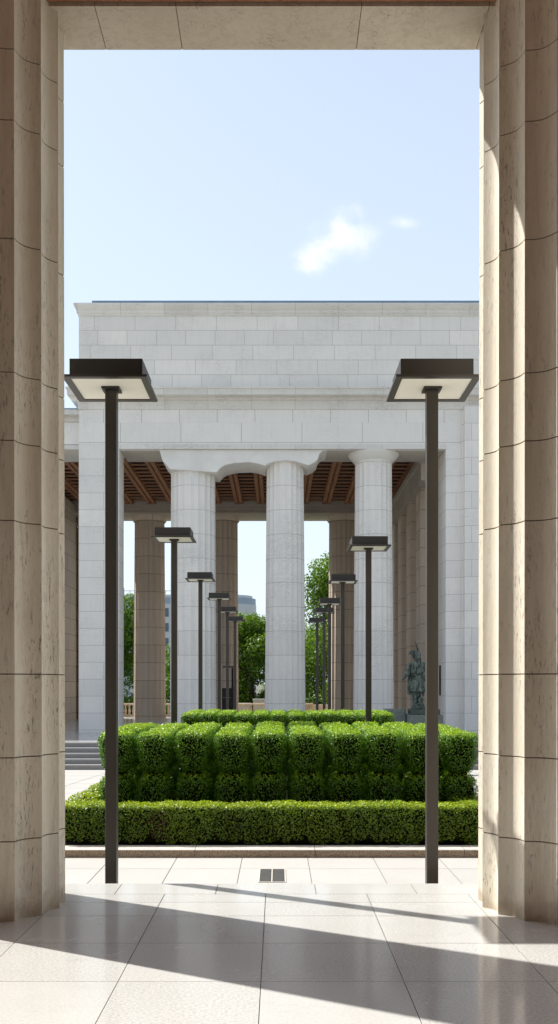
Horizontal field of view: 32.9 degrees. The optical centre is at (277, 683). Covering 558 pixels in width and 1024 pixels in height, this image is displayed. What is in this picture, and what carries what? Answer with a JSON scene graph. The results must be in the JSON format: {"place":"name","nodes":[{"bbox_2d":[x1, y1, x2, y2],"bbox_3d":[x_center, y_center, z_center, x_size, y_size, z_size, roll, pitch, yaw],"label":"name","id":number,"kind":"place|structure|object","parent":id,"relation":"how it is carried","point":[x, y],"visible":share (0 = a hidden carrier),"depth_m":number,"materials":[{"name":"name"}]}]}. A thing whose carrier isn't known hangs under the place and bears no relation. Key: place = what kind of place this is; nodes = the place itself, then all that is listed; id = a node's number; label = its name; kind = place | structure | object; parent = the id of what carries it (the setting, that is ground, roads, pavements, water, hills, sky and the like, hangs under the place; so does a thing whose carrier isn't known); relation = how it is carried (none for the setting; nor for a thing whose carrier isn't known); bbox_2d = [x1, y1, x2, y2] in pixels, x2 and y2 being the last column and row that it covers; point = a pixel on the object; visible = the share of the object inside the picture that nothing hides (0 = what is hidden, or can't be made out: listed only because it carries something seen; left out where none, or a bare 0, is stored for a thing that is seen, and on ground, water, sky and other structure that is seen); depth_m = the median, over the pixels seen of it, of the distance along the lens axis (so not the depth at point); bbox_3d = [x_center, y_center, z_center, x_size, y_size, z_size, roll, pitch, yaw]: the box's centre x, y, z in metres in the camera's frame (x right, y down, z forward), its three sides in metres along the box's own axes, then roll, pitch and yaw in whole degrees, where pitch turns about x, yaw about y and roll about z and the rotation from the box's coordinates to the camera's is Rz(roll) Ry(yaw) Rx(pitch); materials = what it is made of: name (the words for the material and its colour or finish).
{"place":"outdoors","nodes":[
{"label":"outdoors","id":0,"kind":"place"},
{"bbox_2d":[124,591,255,696],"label":"office block","id":1,"kind":"structure","parent":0,"point":[247,603],"depth_m":190.10,"materials":[{"name":"concrete"}]},
{"bbox_2d":[165,608,168,616],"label":"window","id":2,"kind":"structure","parent":1,"relation":"in","point":[166,609],"depth_m":189.95,"materials":[{"name":"glass"}]},
{"bbox_2d":[165,623,168,631],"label":"window","id":3,"kind":"structure","parent":1,"relation":"in","point":[166,624],"depth_m":189.95,"materials":[{"name":"glass"}]},
{"bbox_2d":[165,638,168,645],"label":"window","id":4,"kind":"structure","parent":1,"relation":"in","point":[166,639],"depth_m":189.95,"materials":[{"name":"glass"}]},
{"bbox_2d":[128,684,310,706],"bbox_3d":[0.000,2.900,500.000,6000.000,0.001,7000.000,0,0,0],"label":"ground","id":5,"kind":"structure","parent":0,"point":[258,687],"depth_m":563.80,"materials":[{"name":"grey stone"}]},
{"bbox_2d":[124,593,133,714],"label":"tree","id":6,"kind":"object","parent":5,"relation":"on","point":[128,637],"visible":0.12,"depth_m":65.66,"materials":[{"name":"green plant"}]},
{"bbox_2d":[165,643,169,714],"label":"tree","id":7,"kind":"object","parent":5,"relation":"on","point":[167,665],"visible":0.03,"depth_m":69.05,"materials":[{"name":"green plant"}]},
{"bbox_2d":[64,742,478,769],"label":"stairs","id":8,"kind":"structure","parent":5,"relation":"on","point":[82,756],"depth_m":29.10,"materials":[{"name":"grey stone"}]},
{"bbox_2d":[65,765,477,844],"bbox_3d":[-0.015,2.415,19.380,5.470,0.970,16.440,0,0,0],"label":"planter bed","id":9,"kind":"object","parent":5,"relation":"on","point":[266,843],"depth_m":11.41,"materials":[{"name":"soil"}]},
{"bbox_2d":[96,727,139,803],"bbox_3d":[-2.075,1.300,12.413,0.547,1.435,0.757,0,0,0],"label":"clipped shrub","id":10,"kind":"object","parent":9,"relation":"on","point":[127,788],"visible":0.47,"depth_m":12.18,"materials":[{"name":"green plant"}]},
{"bbox_2d":[118,725,145,799],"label":"clipped shrub","id":11,"kind":"object","parent":9,"relation":"on","point":[136,769],"visible":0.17,"depth_m":13.04,"materials":[{"name":"green plant"}]},
{"bbox_2d":[122,723,154,775],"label":"clipped shrub","id":12,"kind":"object","parent":9,"relation":"on","point":[147,727],"visible":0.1,"depth_m":13.93,"materials":[{"name":"green plant"}]},
{"bbox_2d":[130,722,159,729],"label":"clipped shrub","id":13,"kind":"object","parent":9,"relation":"on","point":[153,724],"visible":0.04,"depth_m":14.80,"materials":[{"name":"green plant"}]},
{"bbox_2d":[134,730,175,803],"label":"clipped shrub","id":14,"kind":"object","parent":9,"relation":"on","point":[156,751],"visible":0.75,"depth_m":12.16,"materials":[{"name":"green plant"}]},
{"bbox_2d":[146,725,180,799],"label":"clipped shrub","id":15,"kind":"object","parent":9,"relation":"on","point":[172,771],"visible":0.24,"depth_m":13.06,"materials":[{"name":"green plant"}]},
{"bbox_2d":[156,723,187,776],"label":"clipped shrub","id":16,"kind":"object","parent":9,"relation":"on","point":[181,726],"visible":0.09,"depth_m":13.89,"materials":[{"name":"green plant"}]},
{"bbox_2d":[163,722,188,726],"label":"clipped shrub","id":17,"kind":"object","parent":9,"relation":"on","point":[185,724],"visible":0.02,"depth_m":14.85,"materials":[{"name":"green plant"}]},
{"bbox_2d":[179,712,200,724],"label":"clipped shrub","id":18,"kind":"object","parent":9,"relation":"on","point":[190,718],"visible":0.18,"depth_m":20.09,"materials":[{"name":"green plant"}]},
{"bbox_2d":[173,728,213,804],"bbox_3d":[-1.106,1.292,12.413,0.543,1.454,0.757,0,0,0],"label":"clipped shrub","id":19,"kind":"object","parent":9,"relation":"on","point":[193,749],"visible":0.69,"depth_m":12.16,"materials":[{"name":"green plant"}]},
{"bbox_2d":[184,725,216,800],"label":"clipped shrub","id":20,"kind":"object","parent":9,"relation":"on","point":[210,770],"visible":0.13,"depth_m":13.11,"materials":[{"name":"green plant"}]},
{"bbox_2d":[188,723,219,799],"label":"clipped shrub","id":21,"kind":"object","parent":9,"relation":"on","point":[217,728],"visible":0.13,"depth_m":13.92,"materials":[{"name":"green plant"}]},
{"bbox_2d":[197,710,217,757],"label":"clipped shrub","id":22,"kind":"object","parent":9,"relation":"on","point":[207,716],"visible":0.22,"depth_m":20.10,"materials":[{"name":"green plant"}]},
{"bbox_2d":[196,722,222,775],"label":"clipped shrub","id":23,"kind":"object","parent":9,"relation":"on","point":[221,726],"visible":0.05,"depth_m":14.75,"materials":[{"name":"green plant"}]},
{"bbox_2d":[216,709,234,726],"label":"clipped shrub","id":24,"kind":"object","parent":9,"relation":"on","point":[225,718],"visible":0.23,"depth_m":20.10,"materials":[{"name":"green plant"}]},
{"bbox_2d":[212,730,251,804],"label":"clipped shrub","id":25,"kind":"object","parent":9,"relation":"on","point":[232,751],"visible":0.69,"depth_m":12.16,"materials":[{"name":"green plant"}]},
{"bbox_2d":[217,725,251,805],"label":"clipped shrub","id":26,"kind":"object","parent":9,"relation":"on","point":[241,728],"visible":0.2,"depth_m":13.13,"materials":[{"name":"green plant"}]},
{"bbox_2d":[224,722,254,778],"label":"clipped shrub","id":27,"kind":"object","parent":9,"relation":"on","point":[241,724],"visible":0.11,"depth_m":14.73,"materials":[{"name":"green plant"}]},
{"bbox_2d":[226,724,253,799],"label":"clipped shrub","id":28,"kind":"object","parent":9,"relation":"on","point":[250,764],"visible":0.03,"depth_m":13.97,"materials":[{"name":"green plant"}]},
{"bbox_2d":[233,711,252,759],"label":"clipped shrub","id":29,"kind":"object","parent":9,"relation":"on","point":[244,717],"visible":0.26,"depth_m":20.10,"materials":[{"name":"green plant"}]},
{"bbox_2d":[251,711,270,773],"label":"clipped shrub","id":30,"kind":"object","parent":9,"relation":"on","point":[260,716],"visible":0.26,"depth_m":20.10,"materials":[{"name":"green plant"}]},
{"bbox_2d":[249,728,288,805],"bbox_3d":[-0.100,1.295,12.413,0.554,1.446,0.757,0,0,0],"label":"clipped shrub","id":31,"kind":"object","parent":9,"relation":"on","point":[268,784],"visible":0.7,"depth_m":12.16,"materials":[{"name":"green plant"}]},
{"bbox_2d":[254,720,285,771],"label":"clipped shrub","id":32,"kind":"object","parent":9,"relation":"on","point":[275,723],"visible":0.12,"depth_m":14.71,"materials":[{"name":"green plant"}]},
{"bbox_2d":[252,727,288,805],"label":"clipped shrub","id":33,"kind":"object","parent":9,"relation":"on","point":[282,772],"visible":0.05,"depth_m":13.13,"materials":[{"name":"green plant"}]},
{"bbox_2d":[254,724,287,800],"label":"clipped shrub","id":34,"kind":"object","parent":9,"relation":"on","point":[273,726],"visible":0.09,"depth_m":13.98,"materials":[{"name":"green plant"}]},
{"bbox_2d":[64,782,478,844],"bbox_3d":[-0.020,1.753,19.079,5.380,0.694,15.878,0,0,0],"label":"hedge","id":35,"kind":"object","parent":9,"relation":"on","point":[200,821],"visible":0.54,"depth_m":11.25,"materials":[{"name":"green plant"}]},
{"bbox_2d":[269,712,287,772],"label":"clipped shrub","id":36,"kind":"object","parent":9,"relation":"on","point":[279,716],"visible":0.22,"depth_m":20.11,"materials":[{"name":"green plant"}]},
{"bbox_2d":[287,711,305,764],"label":"clipped shrub","id":37,"kind":"object","parent":9,"relation":"on","point":[296,716],"visible":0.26,"depth_m":20.11,"materials":[{"name":"green plant"}]},
{"bbox_2d":[286,720,317,797],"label":"clipped shrub","id":38,"kind":"object","parent":9,"relation":"on","point":[304,723],"visible":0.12,"depth_m":14.73,"materials":[{"name":"green plant"}]},
{"bbox_2d":[287,724,319,799],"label":"clipped shrub","id":39,"kind":"object","parent":9,"relation":"on","point":[291,764],"visible":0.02,"depth_m":14.02,"materials":[{"name":"green plant"}]},
{"bbox_2d":[287,725,323,800],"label":"clipped shrub","id":40,"kind":"object","parent":9,"relation":"on","point":[292,770],"visible":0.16,"depth_m":13.11,"materials":[{"name":"green plant"}]},
{"bbox_2d":[288,728,327,805],"bbox_3d":[0.398,1.287,12.410,0.552,1.424,0.756,0,0,0],"label":"clipped shrub","id":41,"kind":"object","parent":9,"relation":"on","point":[306,750],"visible":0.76,"depth_m":12.16,"materials":[{"name":"green plant"}]},
{"bbox_2d":[305,710,323,771],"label":"clipped shrub","id":42,"kind":"object","parent":9,"relation":"on","point":[315,717],"visible":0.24,"depth_m":20.09,"materials":[{"name":"green plant"}]},
{"bbox_2d":[322,710,341,757],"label":"clipped shrub","id":43,"kind":"object","parent":9,"relation":"on","point":[331,716],"visible":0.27,"depth_m":20.10,"materials":[{"name":"green plant"}]},
{"bbox_2d":[319,722,346,773],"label":"clipped shrub","id":44,"kind":"object","parent":9,"relation":"on","point":[323,724],"visible":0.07,"depth_m":14.69,"materials":[{"name":"green plant"}]},
{"bbox_2d":[321,723,351,800],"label":"clipped shrub","id":45,"kind":"object","parent":9,"relation":"on","point":[325,753],"visible":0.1,"depth_m":13.94,"materials":[{"name":"green plant"}]},
{"bbox_2d":[324,725,358,801],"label":"clipped shrub","id":46,"kind":"object","parent":9,"relation":"on","point":[329,771],"visible":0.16,"depth_m":13.12,"materials":[{"name":"green plant"}]},
{"bbox_2d":[325,728,366,803],"bbox_3d":[0.903,1.295,12.413,0.541,1.445,0.757,0,0,0],"label":"clipped shrub","id":47,"kind":"object","parent":9,"relation":"on","point":[344,782],"visible":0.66,"depth_m":12.16,"materials":[{"name":"green plant"}]},
{"bbox_2d":[338,709,354,720],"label":"clipped shrub","id":48,"kind":"object","parent":9,"relation":"on","point":[344,711],"visible":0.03,"depth_m":21.08,"materials":[{"name":"green plant"}]},
{"bbox_2d":[340,712,358,727],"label":"clipped shrub","id":49,"kind":"object","parent":9,"relation":"on","point":[350,718],"visible":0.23,"depth_m":20.09,"materials":[{"name":"green plant"}]},
{"bbox_2d":[352,721,379,762],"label":"clipped shrub","id":50,"kind":"object","parent":9,"relation":"on","point":[355,724],"visible":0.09,"depth_m":14.66,"materials":[{"name":"green plant"}]},
{"bbox_2d":[357,711,377,722],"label":"clipped shrub","id":51,"kind":"object","parent":9,"relation":"on","point":[361,717],"visible":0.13,"depth_m":20.12,"materials":[{"name":"green plant"}]},
{"bbox_2d":[354,724,381,775],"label":"clipped shrub","id":52,"kind":"object","parent":9,"relation":"on","point":[358,727],"visible":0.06,"depth_m":13.83,"materials":[{"name":"green plant"}]},
{"bbox_2d":[359,724,392,799],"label":"clipped shrub","id":53,"kind":"object","parent":9,"relation":"on","point":[363,769],"visible":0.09,"depth_m":13.10,"materials":[{"name":"green plant"}]},
{"bbox_2d":[372,709,387,713],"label":"clipped shrub","id":54,"kind":"object","parent":9,"relation":"on","point":[380,711],"visible":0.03,"depth_m":21.10,"materials":[{"name":"green plant"}]},
{"bbox_2d":[362,728,403,805],"bbox_3d":[1.370,1.287,12.410,0.562,1.425,0.756,0,0,0],"label":"clipped shrub","id":55,"kind":"object","parent":9,"relation":"on","point":[381,751],"visible":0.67,"depth_m":12.16,"materials":[{"name":"green plant"}]},
{"bbox_2d":[375,710,393,725],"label":"clipped shrub","id":56,"kind":"object","parent":9,"relation":"on","point":[382,717],"visible":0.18,"depth_m":20.10,"materials":[{"name":"green plant"}]},
{"bbox_2d":[381,721,412,726],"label":"clipped shrub","id":57,"kind":"object","parent":9,"relation":"on","point":[386,724],"visible":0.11,"depth_m":14.77,"materials":[{"name":"green plant"}]},
{"bbox_2d":[388,724,419,773],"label":"clipped shrub","id":58,"kind":"object","parent":9,"relation":"on","point":[398,726],"visible":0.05,"depth_m":13.89,"materials":[{"name":"green plant"}]},
{"bbox_2d":[395,725,424,800],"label":"clipped shrub","id":59,"kind":"object","parent":9,"relation":"on","point":[402,767],"visible":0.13,"depth_m":13.08,"materials":[{"name":"green plant"}]},
{"bbox_2d":[400,729,440,804],"bbox_3d":[1.880,1.302,12.413,0.529,1.430,0.757,0,0,0],"label":"clipped shrub","id":60,"kind":"object","parent":9,"relation":"on","point":[413,785],"visible":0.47,"depth_m":12.17,"materials":[{"name":"green plant"}]},
{"bbox_2d":[421,724,452,768],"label":"clipped shrub","id":61,"kind":"object","parent":9,"relation":"on","point":[441,726],"visible":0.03,"depth_m":13.94,"materials":[{"name":"green plant"}]},
{"bbox_2d":[438,727,460,800],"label":"clipped shrub","id":62,"kind":"object","parent":9,"relation":"on","point":[442,769],"visible":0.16,"depth_m":13.02,"materials":[{"name":"green plant"}]},
{"bbox_2d":[438,730,477,802],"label":"clipped shrub","id":63,"kind":"object","parent":9,"relation":"on","point":[457,749],"visible":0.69,"depth_m":12.16,"materials":[{"name":"green plant"}]},
{"bbox_2d":[65,717,477,741],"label":"portico platform","id":64,"kind":"structure","parent":5,"relation":"on","point":[73,733],"depth_m":37.32,"materials":[{"name":"stone"}]},
{"bbox_2d":[124,703,312,716],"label":"balustrade","id":65,"kind":"object","parent":64,"relation":"on","point":[168,710],"visible":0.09,"depth_m":52.94,"materials":[{"name":"stone"}]},
{"bbox_2d":[217,607,237,710],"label":"street lamp","id":66,"kind":"object","parent":64,"relation":"on","point":[227,610],"visible":0.67,"depth_m":31.55,"materials":[{"name":"brown metal"}]},
{"bbox_2d":[222,666,233,709],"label":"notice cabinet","id":67,"kind":"object","parent":64,"relation":"on","point":[231,698],"visible":0.62,"depth_m":47.50,"materials":[{"name":"black metal"}]},
{"bbox_2d":[225,616,243,709],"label":"street lamp","id":68,"kind":"object","parent":64,"relation":"on","point":[234,619],"visible":0.68,"depth_m":34.95,"materials":[{"name":"brown metal"}]},
{"bbox_2d":[307,705,327,710],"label":"parapet wall","id":69,"kind":"structure","parent":64,"relation":"on","point":[313,707],"depth_m":53.00,"materials":[{"name":"stone"}]},
{"bbox_2d":[308,617,326,709],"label":"street lamp","id":70,"kind":"object","parent":64,"relation":"on","point":[317,620],"visible":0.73,"depth_m":34.95,"materials":[{"name":"brown metal"}]},
{"bbox_2d":[314,607,334,709],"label":"street lamp","id":71,"kind":"object","parent":64,"relation":"on","point":[322,610],"visible":0.79,"depth_m":31.55,"materials":[{"name":"brown metal"}]},
{"bbox_2d":[406,714,442,724],"bbox_3d":[5.107,1.462,33.030,1.180,0.775,1.060,0,0,0],"label":"pedestal","id":72,"kind":"object","parent":64,"relation":"on","point":[415,719],"visible":0.22,"depth_m":32.50,"materials":[{"name":"grey stone"}]},
{"bbox_2d":[402,642,439,714],"bbox_3d":[4.949,-0.216,33.030,1.318,2.575,0.900,0,0,0],"label":"statue","id":73,"kind":"object","parent":72,"relation":"on","point":[415,671],"visible":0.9,"depth_m":32.86,"materials":[{"name":"green metal"}]},
{"bbox_2d":[238,612,305,710],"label":"tree","id":74,"kind":"object","parent":5,"relation":"on","point":[251,645],"visible":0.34,"depth_m":62.71,"materials":[{"name":"green plant"}]},
{"bbox_2d":[261,624,327,698],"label":"tree","id":75,"kind":"object","parent":5,"relation":"on","point":[313,689],"depth_m":71.56,"materials":[{"name":"green plant"}]},
{"bbox_2d":[304,551,328,704],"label":"tree","id":76,"kind":"object","parent":5,"relation":"on","point":[321,581],"visible":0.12,"depth_m":60.28,"materials":[{"name":"green plant"}]},
{"bbox_2d":[240,705,249,710],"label":"wall","id":77,"kind":"structure","parent":0,"point":[241,706],"depth_m":58.00,"materials":[{"name":"beige stone"}]},
{"bbox_2d":[253,699,264,711],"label":"wall","id":78,"kind":"structure","parent":0,"point":[258,700],"depth_m":58.00,"materials":[{"name":"beige stone"}]},
{"bbox_2d":[63,301,479,732],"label":"portico","id":79,"kind":"structure","parent":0,"point":[284,420],"depth_m":36.00,"materials":[{"name":"stone"}]},
{"bbox_2d":[65,770,477,883],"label":"plaza paving","id":80,"kind":"structure","parent":0,"point":[464,870],"depth_m":10.17,"materials":[{"name":"stone"}]},
{"bbox_2d":[64,359,157,883],"bbox_3d":[-1.385,-0.312,7.900,0.680,4.625,0.680,0,0,0],"label":"street lamp","id":81,"kind":"object","parent":80,"relation":"on","point":[111,383],"visible":0.79,"depth_m":7.85,"materials":[{"name":"brown metal"}]},
{"bbox_2d":[151,527,195,722],"bbox_3d":[-1.726,-0.209,15.800,0.680,4.722,0.680,0,0,0],"label":"street lamp","id":82,"kind":"object","parent":80,"relation":"on","point":[173,536],"visible":0.76,"depth_m":15.75,"materials":[{"name":"brown metal"}]},
{"bbox_2d":[185,572,214,709],"bbox_3d":[-1.867,-0.135,22.900,0.680,5.074,0.680,0,0,0],"label":"street lamp","id":83,"kind":"object","parent":80,"relation":"on","point":[200,578],"visible":0.77,"depth_m":22.85,"materials":[{"name":"brown metal"}]},
{"bbox_2d":[207,593,230,709],"bbox_3d":[-1.717,-0.040,27.900,0.680,5.238,0.680,0,0,0],"label":"street lamp","id":84,"kind":"object","parent":80,"relation":"on","point":[219,597],"visible":0.73,"depth_m":27.85,"materials":[{"name":"brown metal"}]},
{"bbox_2d":[65,845,477,857],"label":"planter kerb","id":85,"kind":"structure","parent":80,"relation":"on","point":[270,851],"depth_m":10.87,"materials":[{"name":"stone"}]},
{"bbox_2d":[258,869,285,882],"bbox_3d":[-0.055,2.001,9.840,0.280,0.018,0.680,0,0,0],"label":"drain grate","id":86,"kind":"object","parent":80,"relation":"on","point":[272,875],"visible":1,"depth_m":9.78,"materials":[{"name":"metal"}]},
{"bbox_2d":[318,598,340,709],"bbox_3d":[1.534,0.035,27.900,0.680,5.088,0.680,0,0,0],"label":"street lamp","id":87,"kind":"object","parent":80,"relation":"on","point":[329,602],"visible":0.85,"depth_m":27.85,"materials":[{"name":"brown metal"}]},
{"bbox_2d":[328,574,357,709],"bbox_3d":[1.577,-0.108,22.900,0.680,5.021,0.680,0,0,0],"label":"street lamp","id":88,"kind":"object","parent":80,"relation":"on","point":[342,579],"visible":0.77,"depth_m":22.85,"materials":[{"name":"brown metal"}]},
{"bbox_2d":[347,536,390,723],"bbox_3d":[1.519,-0.136,15.800,0.680,4.576,0.680,0,0,0],"label":"street lamp","id":89,"kind":"object","parent":80,"relation":"on","point":[368,545],"visible":0.8,"depth_m":15.75,"materials":[{"name":"brown metal"}]},
{"bbox_2d":[386,359,478,883],"bbox_3d":[1.288,-0.312,7.900,0.680,4.625,0.680,0,0,0],"label":"street lamp","id":90,"kind":"object","parent":80,"relation":"on","point":[431,383],"visible":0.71,"depth_m":7.85,"materials":[{"name":"brown metal"}]},
{"bbox_2d":[63,49,479,683],"label":"sky","id":91,"kind":"structure","parent":0,"point":[190,175],"materials":[{"name":"blue"}]},
{"bbox_2d":[0,884,557,1023],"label":"portico floor","id":92,"kind":"structure","parent":0,"point":[270,954],"depth_m":5.50,"materials":[{"name":"stone"}]},
{"bbox_2d":[0,0,557,924],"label":"portico","id":93,"kind":"structure","parent":92,"relation":"on","point":[514,42],"depth_m":6.52,"materials":[{"name":"stone"}]},
{"bbox_2d":[384,709,405,722],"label":"stone block","id":94,"kind":"structure","parent":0,"point":[399,715],"depth_m":33.10,"materials":[{"name":"grey stone"}]}
]}

